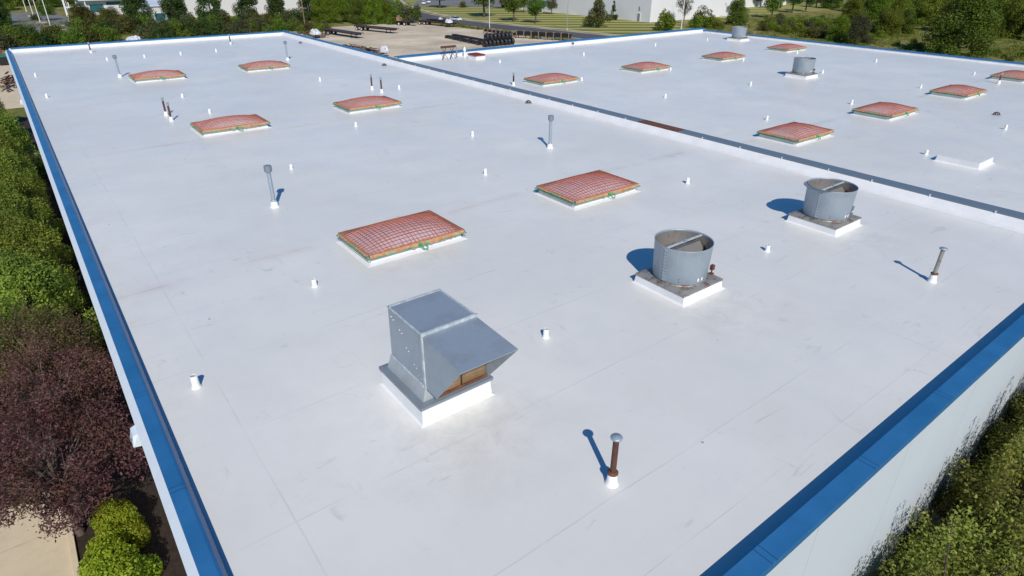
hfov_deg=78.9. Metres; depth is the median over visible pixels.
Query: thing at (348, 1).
broad tree
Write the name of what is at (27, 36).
wild shrub
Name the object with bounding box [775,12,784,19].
wild shrub
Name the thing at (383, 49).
tarped load
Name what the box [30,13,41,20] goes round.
wild shrub
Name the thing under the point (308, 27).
wild shrub
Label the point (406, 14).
wild shrub
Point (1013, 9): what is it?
broad tree
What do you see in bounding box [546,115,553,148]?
flue pipe
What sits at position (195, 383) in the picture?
vent stub
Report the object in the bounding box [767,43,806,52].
roof skylight
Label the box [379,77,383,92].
vent pipe
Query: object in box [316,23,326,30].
wild shrub
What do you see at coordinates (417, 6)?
wild shrub
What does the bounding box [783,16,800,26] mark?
wild shrub
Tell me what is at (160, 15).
window
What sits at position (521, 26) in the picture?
kerb
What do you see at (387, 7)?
broad tree
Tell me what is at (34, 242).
bushy tree
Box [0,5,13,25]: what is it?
spreading conifer
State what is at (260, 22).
wild shrub
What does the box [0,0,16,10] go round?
broad tree
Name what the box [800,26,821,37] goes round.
wild shrub
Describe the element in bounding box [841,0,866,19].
broad tree
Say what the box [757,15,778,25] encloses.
wild shrub
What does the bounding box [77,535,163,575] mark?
clipped hedge shrub
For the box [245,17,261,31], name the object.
wild shrub
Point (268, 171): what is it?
flue pipe
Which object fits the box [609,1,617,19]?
spruce
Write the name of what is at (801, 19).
wild shrub
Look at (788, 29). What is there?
wild shrub
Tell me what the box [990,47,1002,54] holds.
wild shrub
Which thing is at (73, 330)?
purple leaf tree
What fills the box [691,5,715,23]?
wild shrub
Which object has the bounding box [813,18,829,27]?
wild shrub
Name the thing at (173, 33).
wild shrub
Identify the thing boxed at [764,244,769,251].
vent stub
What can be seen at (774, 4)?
round tree
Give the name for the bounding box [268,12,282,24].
wild shrub
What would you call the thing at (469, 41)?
pipe rack
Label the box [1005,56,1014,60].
wild shrub
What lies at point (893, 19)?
broad tree
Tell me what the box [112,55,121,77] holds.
flue pipe
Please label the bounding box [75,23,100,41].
wild shrub
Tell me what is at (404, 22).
flatbed trailer
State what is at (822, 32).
wild shrub
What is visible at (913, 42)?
wild shrub
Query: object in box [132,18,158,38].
wild shrub
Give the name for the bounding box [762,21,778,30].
wild shrub
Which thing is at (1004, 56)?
wild shrub
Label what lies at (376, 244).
roof skylight
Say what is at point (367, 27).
flatbed trailer
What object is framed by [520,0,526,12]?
round tree
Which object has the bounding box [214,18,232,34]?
wild shrub
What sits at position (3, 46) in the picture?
wild shrub
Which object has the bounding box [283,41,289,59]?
flue pipe
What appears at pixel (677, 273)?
exhaust fan
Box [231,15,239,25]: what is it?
wild shrub
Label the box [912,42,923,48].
wild shrub
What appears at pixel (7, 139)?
bushy tree
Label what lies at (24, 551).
sidewalk
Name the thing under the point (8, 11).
spreading conifer
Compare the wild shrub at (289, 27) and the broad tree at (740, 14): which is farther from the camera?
the broad tree at (740, 14)
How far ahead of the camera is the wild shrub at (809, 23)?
192.06 m
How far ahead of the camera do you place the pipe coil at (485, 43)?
153.31 m
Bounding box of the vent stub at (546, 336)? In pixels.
[541,328,549,339]
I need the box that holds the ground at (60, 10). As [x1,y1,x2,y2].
[0,0,1023,563]
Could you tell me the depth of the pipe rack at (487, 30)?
177.85 m
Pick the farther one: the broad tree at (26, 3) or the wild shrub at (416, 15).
the broad tree at (26, 3)
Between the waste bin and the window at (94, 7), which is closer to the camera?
the waste bin
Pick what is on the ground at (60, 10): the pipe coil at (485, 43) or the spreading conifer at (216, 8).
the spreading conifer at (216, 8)
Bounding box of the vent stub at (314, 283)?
[311,278,317,287]
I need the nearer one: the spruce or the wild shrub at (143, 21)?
the wild shrub at (143, 21)
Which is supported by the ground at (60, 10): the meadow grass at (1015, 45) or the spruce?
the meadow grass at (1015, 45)
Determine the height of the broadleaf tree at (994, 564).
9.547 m
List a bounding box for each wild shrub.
[0,23,20,36]
[0,30,24,49]
[3,27,33,46]
[16,23,29,32]
[17,29,41,46]
[21,25,55,45]
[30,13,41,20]
[39,23,62,45]
[47,24,75,43]
[57,27,87,43]
[64,25,87,42]
[68,17,87,32]
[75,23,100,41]
[83,18,103,33]
[85,23,114,41]
[96,19,114,29]
[102,25,121,40]
[104,16,124,34]
[112,14,138,34]
[128,15,146,33]
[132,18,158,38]
[136,13,155,31]
[148,24,171,38]
[157,17,169,31]
[162,24,180,37]
[166,18,181,27]
[167,20,194,36]
[179,15,192,27]
[181,16,199,35]
[191,18,213,35]
[205,23,220,35]
[206,13,220,27]
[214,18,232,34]
[217,11,234,25]
[220,18,246,34]
[229,18,253,33]
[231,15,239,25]
[240,11,255,24]
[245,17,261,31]
[251,12,265,25]
[252,16,273,31]
[260,11,273,24]
[263,19,282,31]
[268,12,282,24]
[273,18,285,30]
[281,9,299,23]
[284,16,303,31]
[286,8,306,21]
[304,23,311,30]
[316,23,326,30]
[384,8,405,24]
[391,0,402,16]
[397,3,413,19]
[405,3,420,18]
[411,4,421,16]
[458,2,467,7]
[653,10,675,30]
[688,14,705,27]
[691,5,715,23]
[701,14,716,28]
[711,18,725,28]
[756,23,770,30]
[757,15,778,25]
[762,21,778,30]
[771,15,788,24]
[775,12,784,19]
[775,24,792,31]
[778,26,790,33]
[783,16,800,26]
[790,22,805,32]
[794,16,804,22]
[795,26,808,36]
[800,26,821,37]
[802,16,814,24]
[803,19,814,29]
[808,29,829,37]
[813,15,824,22]
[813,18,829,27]
[819,22,832,34]
[861,33,875,43]
[875,30,888,36]
[907,38,920,46]
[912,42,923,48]
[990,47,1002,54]
[1001,53,1008,58]
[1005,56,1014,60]
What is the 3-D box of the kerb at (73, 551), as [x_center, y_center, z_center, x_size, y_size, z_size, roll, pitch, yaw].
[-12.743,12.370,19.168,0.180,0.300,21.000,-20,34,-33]
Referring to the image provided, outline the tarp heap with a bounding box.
[126,35,140,40]
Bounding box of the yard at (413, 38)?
[254,23,562,57]
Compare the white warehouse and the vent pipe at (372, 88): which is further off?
the white warehouse
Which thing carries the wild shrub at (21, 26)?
on the ground at (60, 10)
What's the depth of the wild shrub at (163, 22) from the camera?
180.19 m
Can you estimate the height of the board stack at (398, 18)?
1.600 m
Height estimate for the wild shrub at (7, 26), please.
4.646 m
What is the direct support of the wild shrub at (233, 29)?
on the ground at (60, 10)
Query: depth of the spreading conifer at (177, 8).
192.83 m
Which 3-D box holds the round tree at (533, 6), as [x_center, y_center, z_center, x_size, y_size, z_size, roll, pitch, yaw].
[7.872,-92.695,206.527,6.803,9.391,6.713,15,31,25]
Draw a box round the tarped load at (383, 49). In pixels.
[380,46,388,52]
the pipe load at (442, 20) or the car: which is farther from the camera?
the car
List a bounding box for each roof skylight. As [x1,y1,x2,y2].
[128,70,187,83]
[190,114,271,137]
[238,60,291,72]
[332,96,401,114]
[336,210,467,267]
[523,73,578,86]
[533,170,641,210]
[621,62,669,73]
[701,52,745,61]
[756,122,833,146]
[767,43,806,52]
[850,102,918,121]
[928,84,986,100]
[990,70,1023,83]
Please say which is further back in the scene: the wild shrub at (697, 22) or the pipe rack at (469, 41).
the wild shrub at (697, 22)
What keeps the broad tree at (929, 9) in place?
on the ground at (60, 10)
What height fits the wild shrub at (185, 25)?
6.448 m
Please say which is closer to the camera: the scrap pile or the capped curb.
the capped curb
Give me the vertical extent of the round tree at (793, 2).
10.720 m
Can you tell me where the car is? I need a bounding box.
[450,16,461,20]
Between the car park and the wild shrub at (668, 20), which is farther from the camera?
the car park
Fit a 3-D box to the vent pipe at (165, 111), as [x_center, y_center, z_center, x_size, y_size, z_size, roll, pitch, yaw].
[-21.814,-11.377,39.041,0.298,1.126,0.293,-20,34,-33]
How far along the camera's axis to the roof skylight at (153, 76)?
50.07 m
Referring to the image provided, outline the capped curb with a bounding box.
[932,149,994,170]
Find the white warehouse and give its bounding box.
[517,0,785,21]
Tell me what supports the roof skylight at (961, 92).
on the warehouse building at (797, 400)
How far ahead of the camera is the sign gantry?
205.51 m
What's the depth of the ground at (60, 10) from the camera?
189.22 m
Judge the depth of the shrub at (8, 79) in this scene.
105.26 m
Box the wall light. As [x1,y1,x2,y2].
[129,425,141,447]
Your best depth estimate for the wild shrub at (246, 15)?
195.71 m
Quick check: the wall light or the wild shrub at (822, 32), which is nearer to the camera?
the wall light
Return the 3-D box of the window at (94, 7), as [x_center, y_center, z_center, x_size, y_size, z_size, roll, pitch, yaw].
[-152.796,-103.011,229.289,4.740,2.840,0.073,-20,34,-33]
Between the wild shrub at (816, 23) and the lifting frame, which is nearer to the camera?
the lifting frame
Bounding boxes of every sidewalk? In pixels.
[0,492,73,575]
[400,0,616,34]
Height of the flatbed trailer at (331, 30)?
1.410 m
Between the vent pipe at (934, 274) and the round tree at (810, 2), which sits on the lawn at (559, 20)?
the round tree at (810, 2)
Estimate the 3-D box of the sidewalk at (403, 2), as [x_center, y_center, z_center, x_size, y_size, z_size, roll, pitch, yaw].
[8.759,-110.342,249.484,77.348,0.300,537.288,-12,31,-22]
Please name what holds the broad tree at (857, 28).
on the ground at (60, 10)
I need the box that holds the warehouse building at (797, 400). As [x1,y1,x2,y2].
[5,28,1023,575]
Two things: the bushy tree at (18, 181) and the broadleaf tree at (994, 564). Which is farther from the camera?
the bushy tree at (18, 181)
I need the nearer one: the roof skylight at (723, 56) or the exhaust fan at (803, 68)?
the exhaust fan at (803, 68)
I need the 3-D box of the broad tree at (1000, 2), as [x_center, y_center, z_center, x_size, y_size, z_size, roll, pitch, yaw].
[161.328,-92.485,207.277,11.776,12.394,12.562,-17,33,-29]
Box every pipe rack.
[445,35,482,44]
[452,34,483,41]
[483,28,515,37]
[515,30,570,40]
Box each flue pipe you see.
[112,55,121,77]
[263,165,279,208]
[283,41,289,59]
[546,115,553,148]
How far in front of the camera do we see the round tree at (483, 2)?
226.10 m
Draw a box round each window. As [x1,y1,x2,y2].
[88,4,103,12]
[105,1,120,5]
[154,13,165,21]
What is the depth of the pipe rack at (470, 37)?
166.44 m
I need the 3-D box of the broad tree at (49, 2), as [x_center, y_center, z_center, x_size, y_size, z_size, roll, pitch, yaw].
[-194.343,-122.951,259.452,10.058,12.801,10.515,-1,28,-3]
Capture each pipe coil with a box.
[483,40,487,46]
[484,33,488,40]
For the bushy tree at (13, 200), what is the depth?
41.56 m
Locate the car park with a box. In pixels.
[412,0,500,6]
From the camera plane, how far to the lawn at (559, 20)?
225.73 m
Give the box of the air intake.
[379,289,517,428]
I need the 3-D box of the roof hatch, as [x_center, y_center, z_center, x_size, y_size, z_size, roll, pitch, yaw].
[-3.514,-22.930,61.415,1.160,0.591,1.560,-20,34,-33]
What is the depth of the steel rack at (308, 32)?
172.37 m
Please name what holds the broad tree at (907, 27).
on the ground at (60, 10)
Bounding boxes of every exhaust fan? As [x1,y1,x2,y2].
[631,229,725,307]
[727,26,749,41]
[784,56,817,79]
[784,178,862,237]
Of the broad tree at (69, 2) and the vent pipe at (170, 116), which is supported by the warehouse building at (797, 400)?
the vent pipe at (170, 116)
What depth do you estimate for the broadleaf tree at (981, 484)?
16.41 m
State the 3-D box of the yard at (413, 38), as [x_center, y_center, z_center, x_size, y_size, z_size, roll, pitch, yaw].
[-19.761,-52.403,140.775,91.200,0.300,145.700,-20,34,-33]
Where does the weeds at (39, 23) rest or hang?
on the ground at (60, 10)
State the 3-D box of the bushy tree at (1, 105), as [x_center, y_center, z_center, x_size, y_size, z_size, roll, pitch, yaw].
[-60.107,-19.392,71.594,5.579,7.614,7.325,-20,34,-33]
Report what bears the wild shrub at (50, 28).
on the ground at (60, 10)
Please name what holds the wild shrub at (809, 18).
on the ground at (60, 10)
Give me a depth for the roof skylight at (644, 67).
55.04 m
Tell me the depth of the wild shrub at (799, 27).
184.71 m
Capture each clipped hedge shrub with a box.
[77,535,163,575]
[85,498,150,552]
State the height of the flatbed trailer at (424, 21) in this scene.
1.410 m
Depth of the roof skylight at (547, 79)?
49.41 m
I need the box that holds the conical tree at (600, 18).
[582,0,612,26]
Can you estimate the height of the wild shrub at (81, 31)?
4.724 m
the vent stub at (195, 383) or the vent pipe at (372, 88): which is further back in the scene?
the vent pipe at (372, 88)
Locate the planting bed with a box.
[0,117,186,575]
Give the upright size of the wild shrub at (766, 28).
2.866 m
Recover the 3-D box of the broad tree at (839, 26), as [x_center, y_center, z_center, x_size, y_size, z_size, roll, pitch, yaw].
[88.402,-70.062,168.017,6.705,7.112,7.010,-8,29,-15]
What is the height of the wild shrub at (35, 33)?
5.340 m
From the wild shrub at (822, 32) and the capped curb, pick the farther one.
the wild shrub at (822, 32)
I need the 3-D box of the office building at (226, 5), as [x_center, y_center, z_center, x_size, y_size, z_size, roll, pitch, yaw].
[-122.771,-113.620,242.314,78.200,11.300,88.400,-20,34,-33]
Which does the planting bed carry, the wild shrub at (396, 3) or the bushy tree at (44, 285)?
the bushy tree at (44, 285)
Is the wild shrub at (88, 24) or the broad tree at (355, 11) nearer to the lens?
the wild shrub at (88, 24)
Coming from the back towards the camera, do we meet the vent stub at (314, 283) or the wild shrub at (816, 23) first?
the wild shrub at (816, 23)
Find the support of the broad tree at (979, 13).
on the ground at (60, 10)
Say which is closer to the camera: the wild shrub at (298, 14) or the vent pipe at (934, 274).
the vent pipe at (934, 274)
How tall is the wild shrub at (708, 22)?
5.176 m
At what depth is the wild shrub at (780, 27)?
186.95 m
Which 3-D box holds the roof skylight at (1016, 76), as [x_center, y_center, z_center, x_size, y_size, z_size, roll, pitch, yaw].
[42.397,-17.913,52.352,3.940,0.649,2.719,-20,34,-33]
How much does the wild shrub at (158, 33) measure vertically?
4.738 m
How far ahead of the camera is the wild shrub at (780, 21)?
206.12 m
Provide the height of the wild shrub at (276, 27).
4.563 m
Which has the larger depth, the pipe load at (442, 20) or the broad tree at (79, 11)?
the pipe load at (442, 20)
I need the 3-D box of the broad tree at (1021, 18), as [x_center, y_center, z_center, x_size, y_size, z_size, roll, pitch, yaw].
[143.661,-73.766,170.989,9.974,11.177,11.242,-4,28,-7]
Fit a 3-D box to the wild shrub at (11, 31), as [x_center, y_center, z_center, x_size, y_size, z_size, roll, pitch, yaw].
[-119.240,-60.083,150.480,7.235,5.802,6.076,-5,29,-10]
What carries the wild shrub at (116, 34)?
on the ground at (60, 10)
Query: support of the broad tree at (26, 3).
on the ground at (60, 10)
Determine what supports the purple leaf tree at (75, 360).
on the planting bed
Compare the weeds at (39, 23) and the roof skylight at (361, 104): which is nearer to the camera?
the roof skylight at (361, 104)
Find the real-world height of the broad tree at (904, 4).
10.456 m
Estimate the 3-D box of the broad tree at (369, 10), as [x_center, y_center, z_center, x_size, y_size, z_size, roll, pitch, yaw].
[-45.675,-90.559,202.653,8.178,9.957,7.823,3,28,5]
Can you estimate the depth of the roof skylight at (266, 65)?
54.77 m
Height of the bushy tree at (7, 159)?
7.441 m
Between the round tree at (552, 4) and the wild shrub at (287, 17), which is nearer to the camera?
the wild shrub at (287, 17)
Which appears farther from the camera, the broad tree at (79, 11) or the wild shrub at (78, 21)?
the broad tree at (79, 11)
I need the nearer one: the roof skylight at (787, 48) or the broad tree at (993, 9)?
the roof skylight at (787, 48)
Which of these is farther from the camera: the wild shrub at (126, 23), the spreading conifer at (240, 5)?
the spreading conifer at (240, 5)
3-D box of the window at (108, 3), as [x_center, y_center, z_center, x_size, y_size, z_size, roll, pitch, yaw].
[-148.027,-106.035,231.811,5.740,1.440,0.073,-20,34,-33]
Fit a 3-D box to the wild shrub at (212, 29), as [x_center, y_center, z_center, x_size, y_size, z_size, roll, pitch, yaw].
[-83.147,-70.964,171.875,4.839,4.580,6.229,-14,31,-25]
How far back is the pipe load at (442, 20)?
199.11 m
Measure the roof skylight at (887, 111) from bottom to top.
0.649 m
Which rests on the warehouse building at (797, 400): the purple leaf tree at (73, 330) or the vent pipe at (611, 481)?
the vent pipe at (611, 481)
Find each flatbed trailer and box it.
[322,28,361,37]
[354,25,398,32]
[395,20,414,25]
[417,19,458,26]
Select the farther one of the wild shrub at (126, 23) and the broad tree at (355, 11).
the broad tree at (355, 11)
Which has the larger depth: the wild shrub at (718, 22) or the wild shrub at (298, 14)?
the wild shrub at (298, 14)
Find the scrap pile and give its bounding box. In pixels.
[342,44,383,54]
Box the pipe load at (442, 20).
[426,19,444,21]
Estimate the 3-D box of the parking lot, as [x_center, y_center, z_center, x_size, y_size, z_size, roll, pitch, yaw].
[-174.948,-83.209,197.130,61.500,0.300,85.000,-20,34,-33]
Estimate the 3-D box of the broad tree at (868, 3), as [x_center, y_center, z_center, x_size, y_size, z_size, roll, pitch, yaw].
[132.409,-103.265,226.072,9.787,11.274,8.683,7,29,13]
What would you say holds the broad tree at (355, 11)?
on the ground at (60, 10)
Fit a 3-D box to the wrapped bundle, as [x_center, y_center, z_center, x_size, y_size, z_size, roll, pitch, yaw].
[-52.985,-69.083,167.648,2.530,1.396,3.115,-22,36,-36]
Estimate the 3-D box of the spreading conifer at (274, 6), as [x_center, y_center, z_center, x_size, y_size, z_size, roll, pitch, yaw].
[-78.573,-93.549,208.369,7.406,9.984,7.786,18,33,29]
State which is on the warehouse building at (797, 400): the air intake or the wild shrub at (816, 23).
the air intake
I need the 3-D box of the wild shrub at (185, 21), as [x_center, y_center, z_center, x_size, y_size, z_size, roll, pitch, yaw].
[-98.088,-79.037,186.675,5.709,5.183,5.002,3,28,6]
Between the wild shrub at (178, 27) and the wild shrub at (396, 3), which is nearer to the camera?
the wild shrub at (178, 27)
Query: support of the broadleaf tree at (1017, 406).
on the ground at (60, 10)
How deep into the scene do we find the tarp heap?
160.23 m
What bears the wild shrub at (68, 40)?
on the ground at (60, 10)
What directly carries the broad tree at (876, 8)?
on the ground at (60, 10)
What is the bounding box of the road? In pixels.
[386,0,605,38]
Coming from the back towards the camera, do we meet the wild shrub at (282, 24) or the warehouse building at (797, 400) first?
the wild shrub at (282, 24)
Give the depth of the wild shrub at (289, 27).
183.20 m
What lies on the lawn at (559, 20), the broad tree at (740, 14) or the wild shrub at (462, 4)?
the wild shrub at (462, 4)
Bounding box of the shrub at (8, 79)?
[0,71,16,91]
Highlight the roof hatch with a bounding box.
[467,52,485,59]
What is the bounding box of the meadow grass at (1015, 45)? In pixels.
[713,13,1023,58]
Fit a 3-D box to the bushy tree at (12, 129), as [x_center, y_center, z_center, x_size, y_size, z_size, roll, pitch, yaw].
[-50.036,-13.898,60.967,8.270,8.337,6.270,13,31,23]
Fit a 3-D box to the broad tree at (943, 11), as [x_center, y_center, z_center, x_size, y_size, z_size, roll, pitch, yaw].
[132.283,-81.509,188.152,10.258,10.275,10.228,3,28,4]
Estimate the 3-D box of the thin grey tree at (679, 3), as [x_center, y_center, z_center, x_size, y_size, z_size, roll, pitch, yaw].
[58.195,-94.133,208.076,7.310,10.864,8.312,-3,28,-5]
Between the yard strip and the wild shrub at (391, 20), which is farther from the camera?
the wild shrub at (391, 20)
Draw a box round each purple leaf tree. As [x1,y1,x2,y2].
[0,299,104,396]
[0,328,120,448]
[0,382,148,542]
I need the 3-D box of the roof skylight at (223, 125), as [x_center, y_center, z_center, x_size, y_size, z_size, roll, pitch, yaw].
[-16.451,-9.654,36.365,3.940,0.649,2.719,-20,34,-33]
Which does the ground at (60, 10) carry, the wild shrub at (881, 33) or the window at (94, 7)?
the wild shrub at (881, 33)
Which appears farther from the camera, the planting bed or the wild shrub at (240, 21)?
the wild shrub at (240, 21)
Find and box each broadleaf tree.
[876,480,1023,575]
[900,418,1023,575]
[949,391,1023,533]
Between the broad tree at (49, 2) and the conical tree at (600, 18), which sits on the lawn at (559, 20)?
the conical tree at (600, 18)
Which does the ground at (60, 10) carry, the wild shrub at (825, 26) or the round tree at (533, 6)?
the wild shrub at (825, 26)
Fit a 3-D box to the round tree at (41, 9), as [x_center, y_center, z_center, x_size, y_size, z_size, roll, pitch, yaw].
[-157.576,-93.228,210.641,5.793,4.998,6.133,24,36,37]
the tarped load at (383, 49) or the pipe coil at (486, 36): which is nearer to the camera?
the tarped load at (383, 49)
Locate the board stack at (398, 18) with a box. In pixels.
[396,15,401,20]
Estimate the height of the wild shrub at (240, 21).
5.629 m
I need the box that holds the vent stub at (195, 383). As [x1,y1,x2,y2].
[189,374,201,389]
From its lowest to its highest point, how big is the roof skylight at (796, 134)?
0.649 m
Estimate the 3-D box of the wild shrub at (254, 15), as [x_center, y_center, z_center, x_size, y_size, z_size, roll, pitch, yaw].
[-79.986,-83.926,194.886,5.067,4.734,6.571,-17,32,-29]
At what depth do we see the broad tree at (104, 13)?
182.81 m
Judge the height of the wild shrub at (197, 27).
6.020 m
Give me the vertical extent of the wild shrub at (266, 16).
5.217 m
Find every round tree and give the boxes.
[36,5,56,19]
[471,0,494,16]
[502,0,522,20]
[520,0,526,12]
[524,0,547,22]
[545,0,557,13]
[763,0,783,15]
[788,0,803,12]
[805,0,815,11]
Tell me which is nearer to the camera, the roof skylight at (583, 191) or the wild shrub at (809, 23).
the roof skylight at (583, 191)
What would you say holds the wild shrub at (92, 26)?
on the ground at (60, 10)
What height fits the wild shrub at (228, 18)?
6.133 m
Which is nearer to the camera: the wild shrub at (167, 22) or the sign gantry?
the wild shrub at (167, 22)
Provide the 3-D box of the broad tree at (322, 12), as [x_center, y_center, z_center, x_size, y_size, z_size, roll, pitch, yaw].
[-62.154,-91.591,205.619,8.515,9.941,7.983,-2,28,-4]
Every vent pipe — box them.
[161,97,168,115]
[166,102,173,121]
[370,74,373,89]
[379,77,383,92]
[604,433,622,488]
[926,247,947,283]
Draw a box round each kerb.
[65,515,79,575]
[393,0,609,35]
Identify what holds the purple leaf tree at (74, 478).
on the planting bed
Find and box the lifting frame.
[440,45,456,59]
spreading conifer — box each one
[0,0,11,17]
[0,5,9,27]
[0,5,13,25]
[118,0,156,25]
[157,0,193,21]
[194,0,224,20]
[232,0,258,17]
[264,0,285,17]
[296,0,318,19]
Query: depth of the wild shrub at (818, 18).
200.39 m
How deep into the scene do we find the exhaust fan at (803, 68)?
52.12 m
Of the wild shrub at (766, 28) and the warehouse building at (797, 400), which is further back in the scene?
the wild shrub at (766, 28)
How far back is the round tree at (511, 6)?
211.43 m
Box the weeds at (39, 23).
[13,19,331,35]
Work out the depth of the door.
216.35 m
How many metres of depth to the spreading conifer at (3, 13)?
173.91 m
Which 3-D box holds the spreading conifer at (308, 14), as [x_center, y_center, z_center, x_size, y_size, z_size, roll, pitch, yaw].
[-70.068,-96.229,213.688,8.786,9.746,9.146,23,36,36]
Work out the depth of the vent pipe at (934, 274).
19.36 m
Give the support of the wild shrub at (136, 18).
on the ground at (60, 10)
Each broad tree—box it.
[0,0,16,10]
[9,0,25,6]
[16,0,37,5]
[35,0,61,6]
[56,0,74,4]
[65,2,98,27]
[94,6,121,25]
[309,0,337,23]
[328,0,354,22]
[332,0,352,13]
[346,0,366,24]
[360,0,384,24]
[377,0,393,22]
[725,0,749,25]
[820,0,842,8]
[824,14,850,41]
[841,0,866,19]
[844,13,872,44]
[861,0,874,16]
[862,0,892,23]
[871,6,905,35]
[891,0,915,16]
[897,8,916,33]
[908,0,944,26]
[922,0,1003,58]
[928,1,955,31]
[968,0,1000,32]
[986,0,1023,38]
[987,0,1012,25]
[1005,12,1023,40]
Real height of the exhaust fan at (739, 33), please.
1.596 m
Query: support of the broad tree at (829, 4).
on the lawn at (559, 20)
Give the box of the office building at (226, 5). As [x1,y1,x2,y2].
[74,0,310,21]
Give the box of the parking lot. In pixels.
[10,13,69,31]
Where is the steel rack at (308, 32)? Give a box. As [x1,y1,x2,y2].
[296,30,327,36]
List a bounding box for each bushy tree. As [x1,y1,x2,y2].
[0,101,24,133]
[0,111,47,182]
[0,125,47,190]
[0,144,48,219]
[0,158,68,242]
[0,181,77,268]
[0,207,94,327]
[0,248,105,378]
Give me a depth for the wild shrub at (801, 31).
176.34 m
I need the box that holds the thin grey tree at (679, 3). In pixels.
[676,0,693,23]
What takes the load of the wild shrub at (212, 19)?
on the ground at (60, 10)
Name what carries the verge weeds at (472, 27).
on the ground at (60, 10)
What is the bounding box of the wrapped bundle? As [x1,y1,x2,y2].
[310,29,320,34]
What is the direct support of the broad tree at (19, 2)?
on the ground at (60, 10)
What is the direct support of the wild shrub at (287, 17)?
on the ground at (60, 10)
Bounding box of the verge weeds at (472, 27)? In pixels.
[440,22,544,38]
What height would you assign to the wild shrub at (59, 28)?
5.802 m
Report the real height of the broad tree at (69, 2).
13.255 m
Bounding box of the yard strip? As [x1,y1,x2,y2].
[0,65,23,108]
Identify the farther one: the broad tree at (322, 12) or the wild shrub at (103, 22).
the broad tree at (322, 12)
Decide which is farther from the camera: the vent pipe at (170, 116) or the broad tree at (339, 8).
the broad tree at (339, 8)
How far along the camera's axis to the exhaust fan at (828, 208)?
23.07 m
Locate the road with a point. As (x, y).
(425, 16)
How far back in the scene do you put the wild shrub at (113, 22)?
175.01 m
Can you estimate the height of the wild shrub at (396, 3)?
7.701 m
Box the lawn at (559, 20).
[403,0,845,35]
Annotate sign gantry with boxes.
[62,0,86,15]
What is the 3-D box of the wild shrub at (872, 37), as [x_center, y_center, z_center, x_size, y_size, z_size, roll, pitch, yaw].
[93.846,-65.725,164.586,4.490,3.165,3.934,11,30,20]
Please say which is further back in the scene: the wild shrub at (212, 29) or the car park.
the car park
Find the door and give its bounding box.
[636,13,640,20]
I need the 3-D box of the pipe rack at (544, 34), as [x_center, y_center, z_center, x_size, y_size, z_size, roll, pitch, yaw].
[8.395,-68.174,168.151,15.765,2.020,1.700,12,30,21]
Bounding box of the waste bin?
[0,56,8,64]
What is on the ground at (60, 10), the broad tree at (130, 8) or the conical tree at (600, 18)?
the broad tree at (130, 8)
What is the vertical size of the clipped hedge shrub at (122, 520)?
2.050 m
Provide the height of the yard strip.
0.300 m
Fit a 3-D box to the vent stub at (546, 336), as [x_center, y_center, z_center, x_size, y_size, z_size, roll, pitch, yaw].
[0.906,1.202,16.590,0.228,0.259,0.231,2,28,0]

